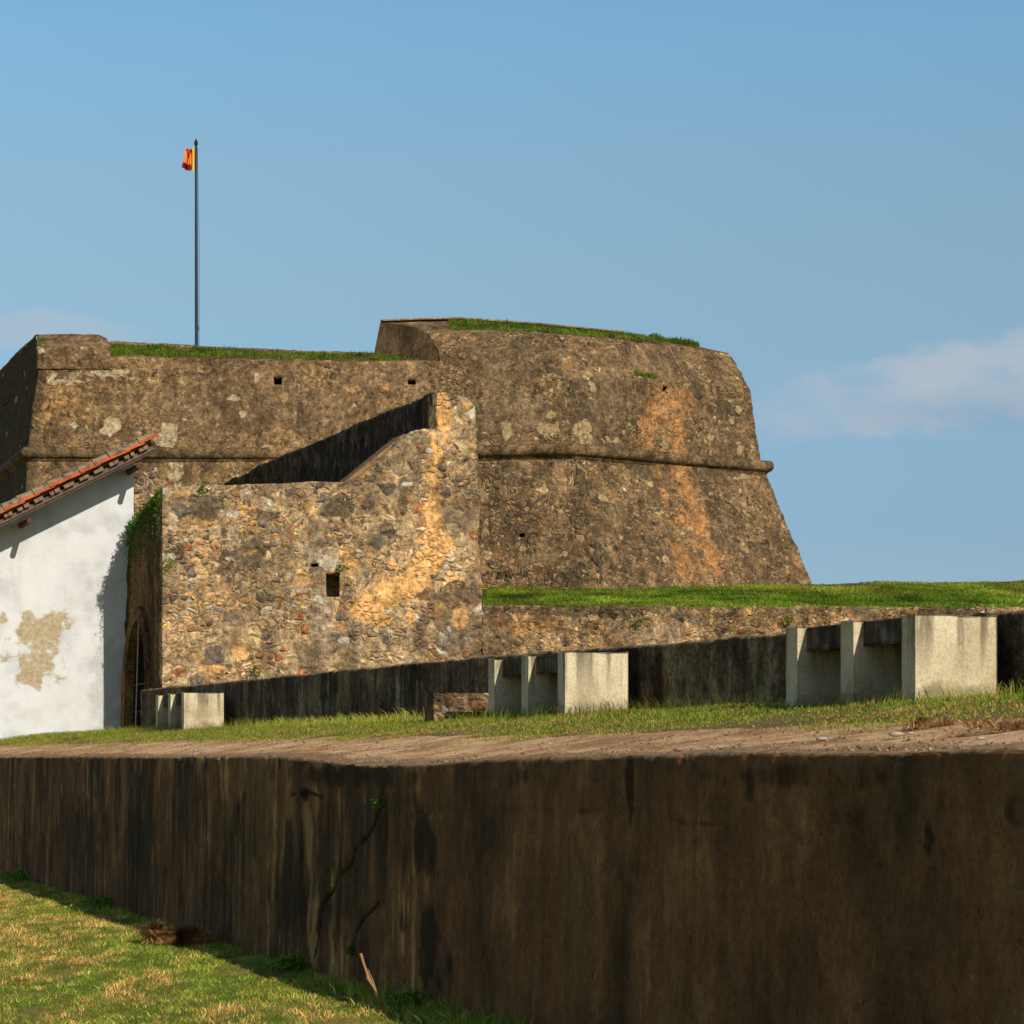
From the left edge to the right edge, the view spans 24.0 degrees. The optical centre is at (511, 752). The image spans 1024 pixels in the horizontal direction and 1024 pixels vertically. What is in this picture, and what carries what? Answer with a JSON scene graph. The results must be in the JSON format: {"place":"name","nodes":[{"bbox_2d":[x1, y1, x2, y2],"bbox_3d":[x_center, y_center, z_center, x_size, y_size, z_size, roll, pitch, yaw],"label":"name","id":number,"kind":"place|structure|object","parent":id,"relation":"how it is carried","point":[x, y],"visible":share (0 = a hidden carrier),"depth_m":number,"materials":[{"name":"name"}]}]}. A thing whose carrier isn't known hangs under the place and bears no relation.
{"place":"outdoors","nodes":[
{"label":"outdoors","id":0,"kind":"place"},
{"bbox_2d":[0,334,441,503],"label":"fort curtain wall","id":1,"kind":"structure","parent":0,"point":[69,402],"depth_m":60.67,"materials":[{"name":"stone"}]},
{"bbox_2d":[182,139,199,345],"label":"flagpole","id":2,"kind":"object","parent":1,"relation":"on","point":[190,161],"visible":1,"depth_m":65.97,"materials":[{"name":"metal"}]},
{"bbox_2d":[36,335,428,360],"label":"grass","id":3,"kind":"structure","parent":1,"relation":"on","point":[169,351],"depth_m":61.79,"materials":[{"name":"green plant"}]},
{"bbox_2d":[0,871,556,1023],"bbox_3d":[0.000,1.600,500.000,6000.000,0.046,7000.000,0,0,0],"label":"ground","id":4,"kind":"structure","parent":0,"point":[191,1004],"depth_m":16.59,"materials":[{"name":"green plant"}]},
{"bbox_2d":[0,867,29,882],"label":"weed","id":5,"kind":"object","parent":4,"relation":"on","point":[21,874],"visible":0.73,"depth_m":29.71,"materials":[{"name":"green plant"}]},
{"bbox_2d":[70,892,112,907],"bbox_3d":[-4.248,1.535,24.775,0.582,0.208,0.590,0,0,0],"label":"weed","id":6,"kind":"object","parent":4,"relation":"on","point":[96,901],"visible":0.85,"depth_m":24.76,"materials":[{"name":"green plant"}]},
{"bbox_2d":[133,918,169,944],"bbox_3d":[-2.999,1.500,20.225,0.487,0.229,0.422,0,0,0],"label":"grass heap","id":7,"kind":"object","parent":4,"relation":"on","point":[153,925],"depth_m":20.16,"materials":[{"name":"brown plant"}]},
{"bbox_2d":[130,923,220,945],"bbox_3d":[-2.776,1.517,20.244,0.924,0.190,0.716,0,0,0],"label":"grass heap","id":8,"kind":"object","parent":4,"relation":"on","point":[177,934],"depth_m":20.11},
{"bbox_2d":[262,950,311,971],"bbox_3d":[-1.631,1.542,17.646,0.447,0.165,0.468,0,0,-29],"label":"weed","id":9,"kind":"object","parent":4,"relation":"on","point":[295,962],"visible":1,"depth_m":17.59,"materials":[{"name":"green plant"}]},
{"bbox_2d":[359,953,384,1010],"bbox_3d":[-0.858,1.419,14.801,0.164,0.376,0.027,0,0,0],"label":"stick","id":10,"kind":"object","parent":4,"relation":"on","point":[371,982],"visible":0.92,"depth_m":14.79,"materials":[{"name":"brown wood"}]},
{"bbox_2d":[385,989,433,1007],"bbox_3d":[-0.627,1.529,14.947,0.366,0.126,0.321,0,0,-11],"label":"weed","id":11,"kind":"object","parent":4,"relation":"on","point":[407,994],"visible":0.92,"depth_m":14.90,"materials":[{"name":"green plant"}]},
{"bbox_2d":[0,746,1023,1023],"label":"foreground wall","id":12,"kind":"structure","parent":4,"relation":"on","point":[790,886],"depth_m":12.55,"materials":[{"name":"concrete"}]},
{"bbox_2d":[342,943,355,956],"bbox_3d":[-1.106,1.355,16.542,0.125,0.112,0.070,0,0,0],"label":"fern","id":13,"kind":"object","parent":12,"relation":"attached to","point":[352,948],"visible":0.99,"depth_m":16.55,"materials":[{"name":"green plant"}]},
{"bbox_2d":[370,793,385,811],"bbox_3d":[-0.887,0.327,15.931,0.138,0.126,0.072,0,0,-22],"label":"fern","id":14,"kind":"object","parent":12,"relation":"attached to","point":[379,802],"visible":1,"depth_m":15.93,"materials":[{"name":"green plant"}]},
{"bbox_2d":[0,698,1023,765],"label":"path","id":15,"kind":"structure","parent":0,"point":[1009,736],"depth_m":14.63,"materials":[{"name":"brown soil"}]},
{"bbox_2d":[47,738,82,740],"bbox_3d":[-6.498,-0.198,35.323,0.702,0.062,0.500,0,0,-19],"label":"straw clump","id":16,"kind":"object","parent":15,"relation":"on","point":[59,739],"visible":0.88,"depth_m":35.26,"materials":[{"name":"brown plant"}]},
{"bbox_2d":[0,431,159,738],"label":"white house","id":17,"kind":"structure","parent":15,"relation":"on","point":[63,578],"depth_m":44.79,"materials":[{"name":"paint"}]},
{"bbox_2d":[155,692,223,729],"bbox_3d":[-4.425,-0.510,32.983,0.567,0.603,1.801,0,0,-20],"label":"bench","id":18,"kind":"object","parent":15,"relation":"on","point":[187,710],"visible":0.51,"depth_m":32.20,"materials":[{"name":"concrete"}]},
{"bbox_2d":[120,392,482,728],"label":"stone gatehouse","id":19,"kind":"object","parent":15,"relation":"on","point":[384,506],"visible":0.77,"depth_m":43.75,"materials":[{"name":"stone"}]},
{"bbox_2d":[129,623,144,727],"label":"doorway","id":20,"kind":"structure","parent":19,"relation":"in","point":[143,683],"depth_m":44.08,"materials":[{"name":"wood"}]},
{"bbox_2d":[123,489,163,583],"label":"creeper","id":21,"kind":"object","parent":19,"relation":"attached to","point":[130,526],"visible":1,"depth_m":43.69,"materials":[{"name":"green plant"}]},
{"bbox_2d":[161,556,176,570],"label":"fern","id":22,"kind":"object","parent":19,"relation":"attached to","point":[169,562],"visible":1,"depth_m":42.44,"materials":[{"name":"green plant"}]},
{"bbox_2d":[192,482,212,497],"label":"fern","id":23,"kind":"object","parent":19,"relation":"attached to","point":[201,487],"visible":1,"depth_m":42.65,"materials":[{"name":"green plant"}]},
{"bbox_2d":[246,665,260,678],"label":"fern","id":24,"kind":"object","parent":19,"relation":"attached to","point":[253,670],"visible":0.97,"depth_m":42.97,"materials":[{"name":"green plant"}]},
{"bbox_2d":[336,563,347,571],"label":"fern","id":25,"kind":"object","parent":19,"relation":"attached to","point":[339,566],"visible":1,"depth_m":43.55,"materials":[{"name":"green plant"}]},
{"bbox_2d":[424,691,488,721],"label":"kerb block","id":26,"kind":"structure","parent":15,"relation":"on","point":[438,704],"depth_m":21.48,"materials":[{"name":"brown stone"}]},
{"bbox_2d":[0,678,1023,764],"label":"grass","id":27,"kind":"structure","parent":15,"relation":"on","point":[391,723],"depth_m":17.83,"materials":[{"name":"green plant"}]},
{"bbox_2d":[488,651,627,716],"bbox_3d":[0.363,-0.510,20.039,0.567,0.603,1.801,0,0,-20],"label":"bench","id":28,"kind":"object","parent":15,"relation":"on","point":[562,679],"visible":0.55,"depth_m":19.30,"materials":[{"name":"concrete"}]},
{"bbox_2d":[140,610,1023,728],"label":"parapet wall","id":29,"kind":"structure","parent":15,"relation":"on","point":[694,670],"depth_m":21.50,"materials":[{"name":"concrete"}]},
{"bbox_2d":[482,605,1023,655],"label":"retaining wall","id":30,"kind":"structure","parent":15,"relation":"on","point":[513,629],"depth_m":45.76,"materials":[{"name":"brown stone"}]},
{"bbox_2d":[630,612,643,631],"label":"fern","id":31,"kind":"object","parent":30,"relation":"attached to","point":[639,621],"visible":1,"depth_m":45.57,"materials":[{"name":"green plant"}]},
{"bbox_2d":[781,615,795,628],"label":"fern","id":32,"kind":"object","parent":30,"relation":"attached to","point":[787,619],"visible":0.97,"depth_m":46.66,"materials":[{"name":"green plant"}]},
{"bbox_2d":[816,736,826,740],"bbox_3d":[1.441,-0.065,11.212,0.055,0.022,0.045,0,0,0],"label":"stone","id":33,"kind":"object","parent":15,"relation":"on","point":[821,738],"visible":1,"depth_m":11.20,"materials":[{"name":"beige stone"}]},
{"bbox_2d":[786,613,996,707],"bbox_3d":[2.303,-0.510,14.797,0.567,0.602,1.651,0,0,-20],"label":"bench","id":34,"kind":"object","parent":15,"relation":"on","point":[910,654],"visible":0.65,"depth_m":14.58,"materials":[{"name":"concrete"}]},
{"bbox_2d":[888,731,902,736],"bbox_3d":[1.719,-0.083,10.781,0.069,0.026,0.052,0,0,0],"label":"stone","id":35,"kind":"object","parent":15,"relation":"on","point":[895,734],"visible":1,"depth_m":10.76,"materials":[{"name":"beige stone"}]},
{"bbox_2d":[902,714,962,727],"bbox_3d":[1.963,-0.145,11.117,0.363,0.063,0.312,0,0,-32],"label":"straw clump","id":36,"kind":"object","parent":15,"relation":"on","point":[922,721],"visible":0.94,"depth_m":11.06,"materials":[{"name":"brown plant"}]},
{"bbox_2d":[975,736,984,739],"bbox_3d":[1.892,-0.059,9.729,0.039,0.016,0.030,0,0,0],"label":"stone","id":37,"kind":"object","parent":15,"relation":"on","point":[980,738],"visible":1,"depth_m":9.72,"materials":[{"name":"beige stone"}]},
{"bbox_2d":[951,714,1023,730],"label":"straw clump","id":38,"kind":"object","parent":15,"relation":"on","point":[1016,724],"visible":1,"depth_m":10.13,"materials":[{"name":"brown plant"}]},
{"bbox_2d":[0,0,1023,584],"label":"sky","id":39,"kind":"structure","parent":0,"point":[825,197],"materials":[{"name":"blue"}]},
{"bbox_2d":[481,584,1020,654],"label":"grass slope","id":40,"kind":"structure","parent":0,"point":[483,591],"depth_m":54.36,"materials":[{"name":"green plant"}]},
{"bbox_2d":[374,317,811,588],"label":"fort bastion","id":41,"kind":"object","parent":40,"relation":"on","point":[601,465],"visible":0.91,"depth_m":60.85,"materials":[{"name":"stone"}]},
{"bbox_2d":[448,317,699,378],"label":"grass","id":42,"kind":"structure","parent":41,"relation":"on","point":[471,324],"depth_m":63.02,"materials":[{"name":"green plant"}]},
{"bbox_2d":[481,579,1023,607],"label":"grass","id":43,"kind":"structure","parent":40,"relation":"on","point":[781,595],"depth_m":54.31,"materials":[{"name":"green plant"}]}
]}

